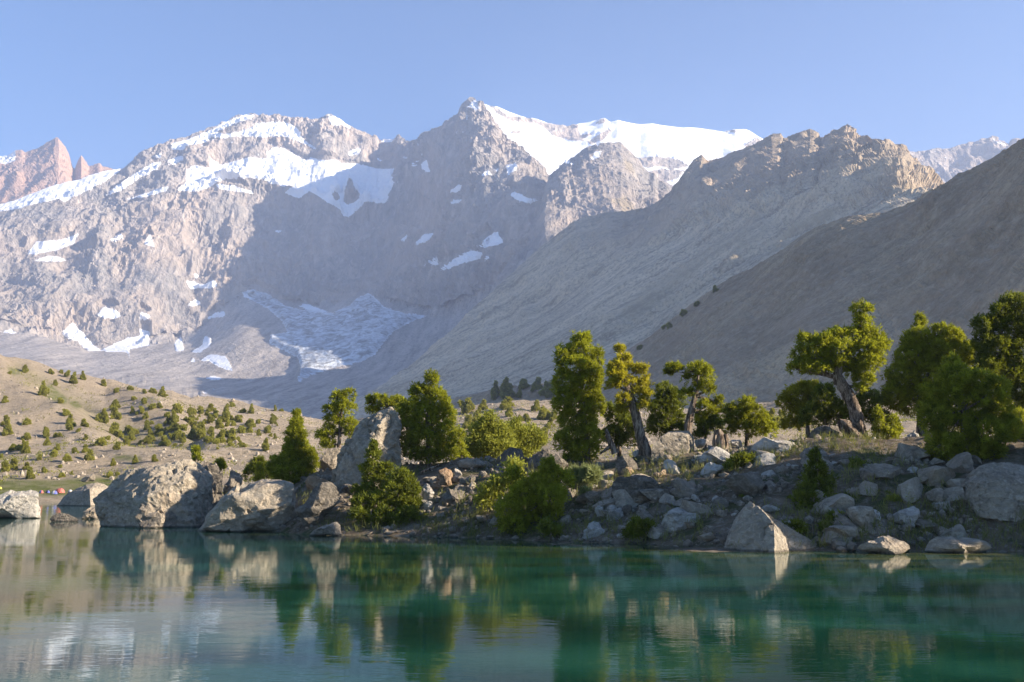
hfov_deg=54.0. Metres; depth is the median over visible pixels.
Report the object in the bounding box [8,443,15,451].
juniper bush
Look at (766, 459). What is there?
stone
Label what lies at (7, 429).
juniper bush
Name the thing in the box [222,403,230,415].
juniper bush
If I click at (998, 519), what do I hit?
stone
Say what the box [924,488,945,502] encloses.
stone
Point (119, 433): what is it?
juniper bush
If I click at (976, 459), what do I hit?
stone
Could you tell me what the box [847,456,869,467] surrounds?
shrub
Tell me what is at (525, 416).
juniper bush
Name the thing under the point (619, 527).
stone
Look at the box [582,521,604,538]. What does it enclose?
boulder
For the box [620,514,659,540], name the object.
shrub
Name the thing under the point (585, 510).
stone
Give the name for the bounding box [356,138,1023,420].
mountain
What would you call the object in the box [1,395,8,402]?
juniper bush
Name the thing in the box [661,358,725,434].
juniper
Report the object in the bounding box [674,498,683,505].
stone
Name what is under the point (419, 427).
juniper
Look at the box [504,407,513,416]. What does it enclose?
juniper bush
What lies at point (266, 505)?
boulder
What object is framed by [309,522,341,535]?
boulder
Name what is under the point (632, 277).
mountain
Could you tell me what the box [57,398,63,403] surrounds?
juniper bush
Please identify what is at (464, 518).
boulder
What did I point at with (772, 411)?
juniper bush
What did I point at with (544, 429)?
juniper bush
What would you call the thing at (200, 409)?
juniper bush
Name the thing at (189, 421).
juniper bush
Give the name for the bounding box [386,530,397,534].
stone
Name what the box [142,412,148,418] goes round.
juniper bush
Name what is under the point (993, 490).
boulder
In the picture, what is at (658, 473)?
boulder
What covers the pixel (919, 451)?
stone
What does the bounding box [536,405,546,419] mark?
juniper bush
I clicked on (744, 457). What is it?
herb clump
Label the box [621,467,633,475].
boulder
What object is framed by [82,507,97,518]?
boulder
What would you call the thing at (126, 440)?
juniper bush
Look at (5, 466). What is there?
juniper bush
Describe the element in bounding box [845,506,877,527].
stone
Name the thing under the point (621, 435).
juniper bush
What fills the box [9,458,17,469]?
juniper bush
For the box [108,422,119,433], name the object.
juniper bush
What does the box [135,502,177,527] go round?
boulder
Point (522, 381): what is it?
juniper bush
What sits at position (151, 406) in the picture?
juniper bush
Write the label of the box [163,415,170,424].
juniper bush
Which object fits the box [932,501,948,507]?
stone
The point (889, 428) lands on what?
juniper bush
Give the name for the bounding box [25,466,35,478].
juniper bush
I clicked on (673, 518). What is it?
stone
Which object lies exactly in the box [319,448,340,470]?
boulder
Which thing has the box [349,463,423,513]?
shrub
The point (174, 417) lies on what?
juniper bush
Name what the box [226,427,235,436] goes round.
juniper bush
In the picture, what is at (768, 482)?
stone
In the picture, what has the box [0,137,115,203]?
mountain
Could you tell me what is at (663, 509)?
boulder
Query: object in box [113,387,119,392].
juniper bush
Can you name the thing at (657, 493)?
stone
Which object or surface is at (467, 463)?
boulder
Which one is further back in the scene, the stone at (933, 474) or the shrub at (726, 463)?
the shrub at (726, 463)
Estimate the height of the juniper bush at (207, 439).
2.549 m
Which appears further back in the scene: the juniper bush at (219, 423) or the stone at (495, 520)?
the juniper bush at (219, 423)
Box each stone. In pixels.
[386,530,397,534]
[422,501,432,509]
[427,476,436,482]
[437,504,443,510]
[452,476,460,482]
[453,484,466,490]
[476,515,486,521]
[488,517,498,527]
[509,535,518,539]
[560,515,571,523]
[568,488,575,497]
[579,509,591,514]
[592,499,614,509]
[598,510,606,515]
[600,470,613,479]
[600,487,611,500]
[606,508,623,519]
[612,489,638,507]
[616,525,625,530]
[632,496,649,503]
[636,508,652,518]
[640,488,669,500]
[646,531,668,539]
[649,523,665,532]
[659,493,673,503]
[661,507,699,532]
[663,454,672,459]
[663,459,680,473]
[664,496,675,505]
[670,480,695,495]
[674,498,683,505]
[679,500,712,518]
[684,521,694,527]
[691,494,699,500]
[696,532,715,541]
[705,446,729,462]
[716,510,726,516]
[753,453,776,465]
[755,450,776,457]
[761,470,774,476]
[761,504,779,511]
[764,480,775,487]
[791,465,799,469]
[799,447,828,463]
[800,457,829,469]
[810,490,826,501]
[814,493,854,514]
[818,501,834,516]
[820,531,852,544]
[822,525,858,538]
[831,507,865,534]
[831,537,847,549]
[837,459,849,465]
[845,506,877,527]
[846,487,857,495]
[858,481,877,495]
[859,468,873,480]
[863,524,876,534]
[865,463,900,478]
[873,509,880,519]
[895,443,930,458]
[896,477,923,503]
[907,466,917,472]
[914,519,935,528]
[917,466,955,485]
[919,477,928,483]
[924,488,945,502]
[929,457,944,464]
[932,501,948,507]
[935,483,943,488]
[936,502,949,510]
[939,526,951,536]
[943,486,964,503]
[945,478,968,488]
[947,452,973,473]
[949,524,966,538]
[959,490,967,502]
[972,455,981,464]
[996,516,1003,521]
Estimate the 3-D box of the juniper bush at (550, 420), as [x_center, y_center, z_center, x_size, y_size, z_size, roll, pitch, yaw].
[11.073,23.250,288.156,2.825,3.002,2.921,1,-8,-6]
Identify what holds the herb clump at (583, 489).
on the ground at (722, 525)
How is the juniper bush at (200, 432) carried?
on the hillside
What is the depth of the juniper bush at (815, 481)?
39.02 m
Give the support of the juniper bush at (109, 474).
on the hillside
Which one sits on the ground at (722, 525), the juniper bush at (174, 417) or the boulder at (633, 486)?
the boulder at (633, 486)
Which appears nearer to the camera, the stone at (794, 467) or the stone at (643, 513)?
the stone at (643, 513)
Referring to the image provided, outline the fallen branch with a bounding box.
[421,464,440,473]
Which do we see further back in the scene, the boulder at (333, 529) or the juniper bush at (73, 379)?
the juniper bush at (73, 379)
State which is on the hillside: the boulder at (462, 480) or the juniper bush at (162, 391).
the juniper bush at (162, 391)
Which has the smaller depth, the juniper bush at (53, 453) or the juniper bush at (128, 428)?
the juniper bush at (53, 453)
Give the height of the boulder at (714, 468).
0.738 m
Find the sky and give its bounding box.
[0,0,1023,168]
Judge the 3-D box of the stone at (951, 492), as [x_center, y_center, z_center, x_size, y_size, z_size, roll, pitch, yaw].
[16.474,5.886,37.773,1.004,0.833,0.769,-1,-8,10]
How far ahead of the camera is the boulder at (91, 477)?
183.57 m
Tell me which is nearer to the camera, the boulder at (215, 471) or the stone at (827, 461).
the stone at (827, 461)
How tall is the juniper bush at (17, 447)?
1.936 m
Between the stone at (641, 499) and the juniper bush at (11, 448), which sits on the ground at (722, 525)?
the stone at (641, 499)
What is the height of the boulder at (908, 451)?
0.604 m
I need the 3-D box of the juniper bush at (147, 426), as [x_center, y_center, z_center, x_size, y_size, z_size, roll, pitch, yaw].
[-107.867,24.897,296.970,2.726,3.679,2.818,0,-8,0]
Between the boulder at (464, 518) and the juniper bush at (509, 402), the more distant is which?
the juniper bush at (509, 402)
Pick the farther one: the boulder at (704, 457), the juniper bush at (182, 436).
the juniper bush at (182, 436)
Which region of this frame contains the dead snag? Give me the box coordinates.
[600,429,618,454]
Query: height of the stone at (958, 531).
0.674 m
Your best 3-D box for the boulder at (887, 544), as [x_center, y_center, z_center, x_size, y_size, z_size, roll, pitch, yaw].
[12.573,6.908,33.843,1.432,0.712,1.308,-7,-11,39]
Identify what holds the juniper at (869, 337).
on the ground at (722, 525)
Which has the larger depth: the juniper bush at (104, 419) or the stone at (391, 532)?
the juniper bush at (104, 419)
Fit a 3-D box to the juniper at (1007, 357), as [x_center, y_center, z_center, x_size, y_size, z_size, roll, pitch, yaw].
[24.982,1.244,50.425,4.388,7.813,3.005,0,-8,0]
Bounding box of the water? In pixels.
[0,501,1023,681]
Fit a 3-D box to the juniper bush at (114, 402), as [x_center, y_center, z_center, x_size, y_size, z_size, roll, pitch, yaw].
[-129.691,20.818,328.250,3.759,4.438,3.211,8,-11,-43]
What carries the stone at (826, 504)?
on the ground at (722, 525)
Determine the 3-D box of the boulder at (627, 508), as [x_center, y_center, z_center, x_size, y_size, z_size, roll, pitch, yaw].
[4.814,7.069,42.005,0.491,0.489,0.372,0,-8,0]
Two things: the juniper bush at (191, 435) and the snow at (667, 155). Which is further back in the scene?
the snow at (667, 155)
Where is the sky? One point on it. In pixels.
(114, 81)
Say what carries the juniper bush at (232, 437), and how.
on the hillside
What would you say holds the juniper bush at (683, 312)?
on the mountain at (950, 251)
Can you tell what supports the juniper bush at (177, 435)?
on the hillside
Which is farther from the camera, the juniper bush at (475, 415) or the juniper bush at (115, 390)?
the juniper bush at (115, 390)
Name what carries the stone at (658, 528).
on the ground at (722, 525)
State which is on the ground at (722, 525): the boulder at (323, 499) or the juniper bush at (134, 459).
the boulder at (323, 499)
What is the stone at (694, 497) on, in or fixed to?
on the ground at (722, 525)
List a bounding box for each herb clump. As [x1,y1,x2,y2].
[565,461,606,487]
[575,483,593,500]
[727,451,755,470]
[882,492,920,504]
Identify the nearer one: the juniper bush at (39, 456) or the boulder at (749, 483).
the boulder at (749, 483)
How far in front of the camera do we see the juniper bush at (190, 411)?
328.46 m
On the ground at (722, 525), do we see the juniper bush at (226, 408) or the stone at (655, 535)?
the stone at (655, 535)
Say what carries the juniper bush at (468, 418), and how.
on the hillside
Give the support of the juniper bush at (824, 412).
on the ground at (722, 525)
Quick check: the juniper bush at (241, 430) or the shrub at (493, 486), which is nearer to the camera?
the shrub at (493, 486)
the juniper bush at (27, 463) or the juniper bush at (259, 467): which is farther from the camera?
the juniper bush at (27, 463)
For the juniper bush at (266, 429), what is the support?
on the hillside
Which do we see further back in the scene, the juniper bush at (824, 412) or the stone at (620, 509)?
the juniper bush at (824, 412)
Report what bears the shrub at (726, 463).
on the ground at (722, 525)
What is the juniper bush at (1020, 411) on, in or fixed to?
on the ground at (722, 525)
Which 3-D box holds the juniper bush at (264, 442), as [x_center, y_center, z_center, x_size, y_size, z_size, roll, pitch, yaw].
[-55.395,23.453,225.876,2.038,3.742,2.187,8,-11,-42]
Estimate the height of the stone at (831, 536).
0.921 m
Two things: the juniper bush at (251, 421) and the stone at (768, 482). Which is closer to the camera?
the stone at (768, 482)
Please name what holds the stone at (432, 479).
on the ground at (722, 525)
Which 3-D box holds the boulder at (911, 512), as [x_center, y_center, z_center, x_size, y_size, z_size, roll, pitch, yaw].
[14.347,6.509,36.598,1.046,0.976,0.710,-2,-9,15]
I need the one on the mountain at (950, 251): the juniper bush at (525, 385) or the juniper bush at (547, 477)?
the juniper bush at (525, 385)
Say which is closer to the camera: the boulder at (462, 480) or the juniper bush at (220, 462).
the boulder at (462, 480)
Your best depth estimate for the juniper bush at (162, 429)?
289.95 m
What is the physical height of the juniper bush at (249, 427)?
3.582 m
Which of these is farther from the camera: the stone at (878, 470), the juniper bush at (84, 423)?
the juniper bush at (84, 423)
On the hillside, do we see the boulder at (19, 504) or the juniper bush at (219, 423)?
the juniper bush at (219, 423)
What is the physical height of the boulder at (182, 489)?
4.159 m
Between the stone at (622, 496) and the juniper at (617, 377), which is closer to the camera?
the stone at (622, 496)
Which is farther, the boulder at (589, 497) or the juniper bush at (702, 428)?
the juniper bush at (702, 428)
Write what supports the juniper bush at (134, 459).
on the hillside
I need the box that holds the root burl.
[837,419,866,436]
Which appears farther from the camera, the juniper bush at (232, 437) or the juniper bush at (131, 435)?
the juniper bush at (131, 435)
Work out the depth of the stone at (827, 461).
42.11 m
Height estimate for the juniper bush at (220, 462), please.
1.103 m
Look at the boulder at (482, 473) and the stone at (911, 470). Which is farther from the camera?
the boulder at (482, 473)
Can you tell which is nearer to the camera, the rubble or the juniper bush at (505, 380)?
the rubble
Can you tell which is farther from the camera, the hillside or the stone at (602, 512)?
the hillside
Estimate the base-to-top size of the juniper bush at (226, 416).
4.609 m
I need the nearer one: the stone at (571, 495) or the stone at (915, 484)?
the stone at (915, 484)
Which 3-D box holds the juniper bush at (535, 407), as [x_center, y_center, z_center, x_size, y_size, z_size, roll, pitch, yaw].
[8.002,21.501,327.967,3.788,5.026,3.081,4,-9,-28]
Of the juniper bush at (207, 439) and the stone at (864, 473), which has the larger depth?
the juniper bush at (207, 439)
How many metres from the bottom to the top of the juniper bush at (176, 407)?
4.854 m
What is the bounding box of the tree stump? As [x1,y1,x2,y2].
[712,429,729,448]
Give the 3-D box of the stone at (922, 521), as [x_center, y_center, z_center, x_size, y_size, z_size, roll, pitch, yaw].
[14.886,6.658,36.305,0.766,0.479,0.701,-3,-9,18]
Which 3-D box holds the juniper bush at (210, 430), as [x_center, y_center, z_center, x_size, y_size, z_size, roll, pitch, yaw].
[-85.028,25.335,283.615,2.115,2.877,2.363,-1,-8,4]
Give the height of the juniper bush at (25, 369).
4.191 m
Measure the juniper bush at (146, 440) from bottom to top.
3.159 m
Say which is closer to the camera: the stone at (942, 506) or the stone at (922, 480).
the stone at (942, 506)
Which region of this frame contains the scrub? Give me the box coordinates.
[0,365,992,494]
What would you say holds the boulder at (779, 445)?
on the ground at (722, 525)
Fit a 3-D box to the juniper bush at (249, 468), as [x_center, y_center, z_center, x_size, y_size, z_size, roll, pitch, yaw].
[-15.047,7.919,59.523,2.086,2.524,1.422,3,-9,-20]
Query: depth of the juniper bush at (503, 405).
332.25 m
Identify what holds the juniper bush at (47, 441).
on the hillside
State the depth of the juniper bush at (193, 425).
304.84 m
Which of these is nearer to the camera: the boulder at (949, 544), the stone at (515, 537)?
the boulder at (949, 544)
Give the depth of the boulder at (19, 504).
71.71 m
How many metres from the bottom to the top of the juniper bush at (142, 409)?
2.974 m
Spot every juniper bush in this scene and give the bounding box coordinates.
[0,415,9,425]
[0,460,9,471]
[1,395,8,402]
[2,419,13,435]
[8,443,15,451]
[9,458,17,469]
[14,444,20,450]
[20,441,30,453]
[21,418,31,424]
[21,432,31,439]
[22,364,28,372]
[22,461,29,469]
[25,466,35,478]
[36,453,41,460]
[37,380,47,396]
[42,429,49,437]
[42,437,50,445]
[49,450,57,456]
[53,443,60,450]
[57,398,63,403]
[58,472,65,477]
[62,409,69,415]
[62,454,72,461]
[63,370,70,376]
[65,421,73,429]
[66,413,73,422]
[69,372,77,383]
[71,447,78,453]
[80,370,86,379]
[80,418,88,426]
[81,444,89,452]
[83,449,95,460]
[93,437,106,445]
[94,412,102,420]
[99,408,108,423]
[101,379,106,386]
[106,471,112,477]
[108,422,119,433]
[109,399,120,409]
[109,406,121,419]
[110,458,115,465]
[112,429,123,437]
[112,441,120,449]
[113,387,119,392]
[123,437,130,443]
[124,425,133,432]
[124,431,135,440]
[132,454,138,463]
[138,406,144,413]
[141,397,146,403]
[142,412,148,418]
[142,435,151,443]
[143,419,151,429]
[147,428,153,434]
[148,387,157,393]
[148,403,156,409]
[151,454,158,461]
[157,386,165,396]
[158,427,165,433]
[158,435,171,445]
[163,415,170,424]
[170,410,178,422]
[170,429,181,440]
[171,403,183,413]
[179,432,185,441]
[186,417,193,424]
[187,407,193,414]
[187,428,196,439]
[190,445,204,462]
[191,420,197,429]
[195,421,205,439]
[197,405,203,413]
[203,411,214,423]
[203,435,213,443]
[205,403,215,411]
[207,426,213,433]
[211,438,220,443]
[214,457,227,470]
[215,419,224,428]
[215,429,226,442]
[221,411,229,421]
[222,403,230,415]
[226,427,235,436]
[227,435,237,440]
[235,414,242,421]
[236,427,246,433]
[240,454,272,481]
[245,424,252,432]
[246,418,255,426]
[247,403,254,413]
[249,461,265,481]
[261,437,268,450]
[264,426,270,433]
[269,416,276,423]
[457,399,466,413]
[462,414,474,428]
[465,397,475,412]
[471,409,479,421]
[478,399,487,409]
[490,380,499,400]
[492,454,576,536]
[499,391,508,399]
[500,376,508,386]
[500,399,506,409]
[502,383,509,394]
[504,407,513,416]
[505,396,514,406]
[509,391,515,397]
[515,389,521,397]
[518,381,529,389]
[519,378,527,386]
[522,412,530,421]
[530,400,540,410]
[531,376,542,389]
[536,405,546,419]
[538,388,544,395]
[541,427,548,437]
[544,380,550,387]
[544,407,551,418]
[545,387,553,397]
[547,417,554,426]
[548,410,557,419]
[600,400,643,459]
[643,379,691,438]
[679,309,687,316]
[692,413,722,447]
[716,393,778,445]
[769,407,774,417]
[771,416,780,423]
[778,409,783,424]
[786,443,841,510]
[796,381,891,429]
[871,404,904,439]
[1001,406,1023,440]
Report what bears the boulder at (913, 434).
on the ground at (722, 525)
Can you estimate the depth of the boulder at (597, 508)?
42.59 m
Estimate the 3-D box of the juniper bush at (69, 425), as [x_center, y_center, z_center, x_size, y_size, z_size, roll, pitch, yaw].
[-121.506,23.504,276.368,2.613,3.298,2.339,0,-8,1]
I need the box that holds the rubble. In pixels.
[0,365,981,487]
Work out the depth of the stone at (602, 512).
42.34 m
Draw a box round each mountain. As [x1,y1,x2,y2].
[0,97,548,418]
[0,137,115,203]
[322,124,943,419]
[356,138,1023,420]
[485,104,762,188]
[496,142,670,285]
[909,136,1020,182]
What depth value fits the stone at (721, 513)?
38.90 m
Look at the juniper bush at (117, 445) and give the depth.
224.29 m
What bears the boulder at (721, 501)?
on the ground at (722, 525)
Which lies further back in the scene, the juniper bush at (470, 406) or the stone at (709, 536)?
the juniper bush at (470, 406)
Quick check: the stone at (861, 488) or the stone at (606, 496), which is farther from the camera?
the stone at (606, 496)
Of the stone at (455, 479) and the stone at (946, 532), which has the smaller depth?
the stone at (946, 532)
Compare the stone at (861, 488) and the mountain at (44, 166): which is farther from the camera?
the mountain at (44, 166)
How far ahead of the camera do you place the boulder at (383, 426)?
53.38 m
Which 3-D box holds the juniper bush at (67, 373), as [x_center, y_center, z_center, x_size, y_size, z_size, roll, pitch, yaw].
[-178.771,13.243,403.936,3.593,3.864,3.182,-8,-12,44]
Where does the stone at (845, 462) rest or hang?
on the ground at (722, 525)
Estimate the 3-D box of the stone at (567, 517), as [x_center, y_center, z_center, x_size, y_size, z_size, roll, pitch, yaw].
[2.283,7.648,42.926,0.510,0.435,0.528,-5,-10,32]
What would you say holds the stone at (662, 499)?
on the ground at (722, 525)
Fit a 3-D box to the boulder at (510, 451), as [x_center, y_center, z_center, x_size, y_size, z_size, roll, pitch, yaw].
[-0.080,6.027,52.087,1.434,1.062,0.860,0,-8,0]
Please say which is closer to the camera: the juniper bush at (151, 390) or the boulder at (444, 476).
the boulder at (444, 476)
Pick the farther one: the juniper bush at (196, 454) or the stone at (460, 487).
the juniper bush at (196, 454)
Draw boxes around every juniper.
[264,408,320,483]
[313,386,358,449]
[364,392,410,415]
[394,368,460,466]
[449,424,471,458]
[548,329,606,461]
[602,342,656,455]
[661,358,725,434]
[773,378,820,437]
[784,297,893,434]
[879,310,976,435]
[911,349,1023,460]
[967,290,1023,410]
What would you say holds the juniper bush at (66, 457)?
on the hillside
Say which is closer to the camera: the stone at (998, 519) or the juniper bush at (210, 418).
the stone at (998, 519)
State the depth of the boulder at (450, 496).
47.95 m
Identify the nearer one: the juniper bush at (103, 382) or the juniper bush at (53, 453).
the juniper bush at (53, 453)
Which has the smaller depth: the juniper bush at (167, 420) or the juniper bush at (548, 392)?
the juniper bush at (167, 420)
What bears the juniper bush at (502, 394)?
on the mountain at (950, 251)
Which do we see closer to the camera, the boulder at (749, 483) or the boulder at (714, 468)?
the boulder at (749, 483)
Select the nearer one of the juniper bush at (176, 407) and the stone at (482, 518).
the stone at (482, 518)
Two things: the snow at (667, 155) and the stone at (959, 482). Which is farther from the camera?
the snow at (667, 155)
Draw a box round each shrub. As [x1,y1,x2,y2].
[346,500,428,525]
[349,437,394,505]
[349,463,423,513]
[470,452,527,512]
[535,515,564,540]
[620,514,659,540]
[722,448,750,470]
[781,517,833,535]
[824,508,865,528]
[844,486,890,497]
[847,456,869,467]
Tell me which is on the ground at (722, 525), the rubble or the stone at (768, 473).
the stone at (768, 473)
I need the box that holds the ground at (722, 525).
[271,435,1023,551]
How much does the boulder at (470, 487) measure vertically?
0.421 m
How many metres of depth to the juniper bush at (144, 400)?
326.38 m
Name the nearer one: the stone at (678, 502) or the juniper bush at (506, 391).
the stone at (678, 502)
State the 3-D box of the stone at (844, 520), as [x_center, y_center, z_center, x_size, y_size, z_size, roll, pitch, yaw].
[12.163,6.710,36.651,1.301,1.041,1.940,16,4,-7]
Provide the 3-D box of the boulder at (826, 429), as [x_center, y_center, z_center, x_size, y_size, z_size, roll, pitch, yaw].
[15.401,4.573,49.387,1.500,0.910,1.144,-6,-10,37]
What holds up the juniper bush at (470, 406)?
on the hillside
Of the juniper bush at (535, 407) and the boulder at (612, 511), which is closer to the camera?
the boulder at (612, 511)
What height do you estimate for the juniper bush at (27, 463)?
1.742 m
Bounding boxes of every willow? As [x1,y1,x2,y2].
[464,408,518,458]
[506,413,550,457]
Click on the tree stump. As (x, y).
(721, 436)
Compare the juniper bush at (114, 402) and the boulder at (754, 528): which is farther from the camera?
the juniper bush at (114, 402)
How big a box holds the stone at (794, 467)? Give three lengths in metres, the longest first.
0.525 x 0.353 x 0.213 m
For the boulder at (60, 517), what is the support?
in the water
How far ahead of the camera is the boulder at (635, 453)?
50.09 m
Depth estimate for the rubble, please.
218.37 m
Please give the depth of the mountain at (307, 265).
4076.95 m
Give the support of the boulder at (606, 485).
on the ground at (722, 525)
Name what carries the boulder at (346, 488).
on the ground at (722, 525)
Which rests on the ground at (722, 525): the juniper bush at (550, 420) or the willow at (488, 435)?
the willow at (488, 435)
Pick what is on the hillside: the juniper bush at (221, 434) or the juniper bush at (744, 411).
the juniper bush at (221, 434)
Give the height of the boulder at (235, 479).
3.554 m
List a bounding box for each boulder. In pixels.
[0,490,40,517]
[50,513,78,521]
[57,482,107,505]
[80,473,95,481]
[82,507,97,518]
[93,459,213,527]
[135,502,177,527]
[197,479,297,531]
[202,462,222,507]
[223,471,243,494]
[295,482,339,526]
[305,476,328,489]
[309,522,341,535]
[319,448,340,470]
[331,407,401,486]
[341,484,359,495]
[422,484,433,499]
[435,467,452,489]
[436,513,444,519]
[440,487,464,505]
[454,468,461,475]
[455,517,471,524]
[457,458,490,468]
[459,475,475,485]
[467,484,475,490]
[478,471,486,476]
[491,466,505,475]
[497,447,523,464]
[529,448,568,471]
[575,491,601,503]
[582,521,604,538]
[595,506,602,516]
[598,479,612,487]
[607,505,620,519]
[611,475,659,497]
[614,455,637,475]
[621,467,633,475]
[621,504,632,514]
[632,450,639,456]
[651,431,693,461]
[653,469,665,476]
[658,504,670,516]
[673,477,695,497]
[694,439,706,447]
[699,452,714,463]
[700,462,722,476]
[710,497,728,508]
[723,501,788,552]
[726,471,764,495]
[730,440,741,446]
[749,437,793,452]
[766,513,816,550]
[809,425,841,437]
[857,535,909,554]
[872,511,888,534]
[892,506,919,527]
[902,448,916,459]
[905,432,918,437]
[925,536,991,553]
[964,462,1023,521]
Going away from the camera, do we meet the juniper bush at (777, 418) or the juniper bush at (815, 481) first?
the juniper bush at (815, 481)
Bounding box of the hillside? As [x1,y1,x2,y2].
[0,354,1023,500]
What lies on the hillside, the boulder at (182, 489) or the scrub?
the scrub
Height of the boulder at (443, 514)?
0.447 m
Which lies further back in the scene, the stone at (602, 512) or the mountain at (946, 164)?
the mountain at (946, 164)
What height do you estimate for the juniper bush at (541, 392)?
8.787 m
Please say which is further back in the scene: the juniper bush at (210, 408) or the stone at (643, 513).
the juniper bush at (210, 408)
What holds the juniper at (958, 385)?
on the ground at (722, 525)
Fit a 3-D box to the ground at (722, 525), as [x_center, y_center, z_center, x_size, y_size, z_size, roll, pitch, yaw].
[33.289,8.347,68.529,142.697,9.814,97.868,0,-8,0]
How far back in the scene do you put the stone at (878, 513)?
36.73 m
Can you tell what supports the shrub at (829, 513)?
on the ground at (722, 525)
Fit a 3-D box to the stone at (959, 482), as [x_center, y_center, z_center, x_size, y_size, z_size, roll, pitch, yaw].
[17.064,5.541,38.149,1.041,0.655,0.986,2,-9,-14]
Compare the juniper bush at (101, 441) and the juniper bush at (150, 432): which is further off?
the juniper bush at (150, 432)
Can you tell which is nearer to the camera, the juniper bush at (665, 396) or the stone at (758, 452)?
the stone at (758, 452)
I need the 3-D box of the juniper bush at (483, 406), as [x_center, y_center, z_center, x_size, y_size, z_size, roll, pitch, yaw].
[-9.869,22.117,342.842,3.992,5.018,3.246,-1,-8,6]
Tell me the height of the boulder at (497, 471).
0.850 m
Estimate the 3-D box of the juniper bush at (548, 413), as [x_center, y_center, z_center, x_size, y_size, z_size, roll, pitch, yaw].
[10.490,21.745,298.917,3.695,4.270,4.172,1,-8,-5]
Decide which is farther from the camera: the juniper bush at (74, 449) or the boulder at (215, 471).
the juniper bush at (74, 449)
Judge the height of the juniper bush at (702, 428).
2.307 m
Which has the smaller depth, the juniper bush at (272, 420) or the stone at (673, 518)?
the stone at (673, 518)
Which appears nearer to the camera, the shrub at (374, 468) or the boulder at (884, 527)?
the boulder at (884, 527)
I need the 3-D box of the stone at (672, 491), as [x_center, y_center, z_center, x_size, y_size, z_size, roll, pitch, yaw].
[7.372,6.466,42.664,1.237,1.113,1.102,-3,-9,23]
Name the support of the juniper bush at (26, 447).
on the hillside
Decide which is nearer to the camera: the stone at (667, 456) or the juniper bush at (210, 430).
the stone at (667, 456)
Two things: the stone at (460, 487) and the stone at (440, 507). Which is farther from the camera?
the stone at (460, 487)
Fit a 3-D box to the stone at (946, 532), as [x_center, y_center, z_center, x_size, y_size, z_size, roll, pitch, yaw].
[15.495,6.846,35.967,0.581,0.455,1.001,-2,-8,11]
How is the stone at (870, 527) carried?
on the ground at (722, 525)
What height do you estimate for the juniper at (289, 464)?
4.943 m
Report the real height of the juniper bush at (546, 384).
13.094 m
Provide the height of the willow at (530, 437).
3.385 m
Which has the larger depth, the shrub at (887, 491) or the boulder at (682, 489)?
the boulder at (682, 489)
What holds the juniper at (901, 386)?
on the ground at (722, 525)
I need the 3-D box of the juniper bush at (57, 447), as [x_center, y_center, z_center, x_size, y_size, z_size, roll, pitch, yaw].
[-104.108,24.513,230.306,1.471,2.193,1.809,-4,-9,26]
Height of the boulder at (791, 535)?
1.747 m
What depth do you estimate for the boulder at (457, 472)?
51.20 m
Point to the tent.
(60, 490)
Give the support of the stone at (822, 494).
on the ground at (722, 525)
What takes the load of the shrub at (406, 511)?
on the ground at (722, 525)
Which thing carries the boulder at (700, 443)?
on the ground at (722, 525)
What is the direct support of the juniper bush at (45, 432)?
on the hillside
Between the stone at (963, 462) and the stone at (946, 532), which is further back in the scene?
the stone at (963, 462)
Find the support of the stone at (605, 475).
on the ground at (722, 525)
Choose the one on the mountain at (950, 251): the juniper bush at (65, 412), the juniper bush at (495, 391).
the juniper bush at (495, 391)
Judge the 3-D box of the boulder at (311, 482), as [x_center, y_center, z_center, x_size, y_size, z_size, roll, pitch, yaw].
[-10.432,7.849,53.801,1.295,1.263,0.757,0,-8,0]
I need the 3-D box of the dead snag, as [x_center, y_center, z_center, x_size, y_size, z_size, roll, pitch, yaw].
[4.898,5.087,50.775,0.994,1.327,0.374,0,-8,-3]
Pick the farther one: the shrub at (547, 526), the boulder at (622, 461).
the boulder at (622, 461)
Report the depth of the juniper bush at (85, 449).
224.11 m
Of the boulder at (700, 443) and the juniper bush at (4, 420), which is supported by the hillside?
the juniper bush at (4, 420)
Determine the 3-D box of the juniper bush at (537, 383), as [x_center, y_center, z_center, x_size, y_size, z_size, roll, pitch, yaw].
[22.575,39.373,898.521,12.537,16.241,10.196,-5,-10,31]
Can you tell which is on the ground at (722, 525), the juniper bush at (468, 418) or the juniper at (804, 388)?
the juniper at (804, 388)
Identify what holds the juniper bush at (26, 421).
on the hillside
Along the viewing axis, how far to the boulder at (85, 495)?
120.91 m
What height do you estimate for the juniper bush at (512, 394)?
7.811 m
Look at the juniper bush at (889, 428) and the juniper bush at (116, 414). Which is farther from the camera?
the juniper bush at (116, 414)
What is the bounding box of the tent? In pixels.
[56,488,64,492]
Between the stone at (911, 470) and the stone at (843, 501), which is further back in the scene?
the stone at (911, 470)
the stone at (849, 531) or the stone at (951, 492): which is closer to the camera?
the stone at (849, 531)
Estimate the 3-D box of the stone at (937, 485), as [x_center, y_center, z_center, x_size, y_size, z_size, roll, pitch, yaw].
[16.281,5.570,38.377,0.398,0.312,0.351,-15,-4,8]

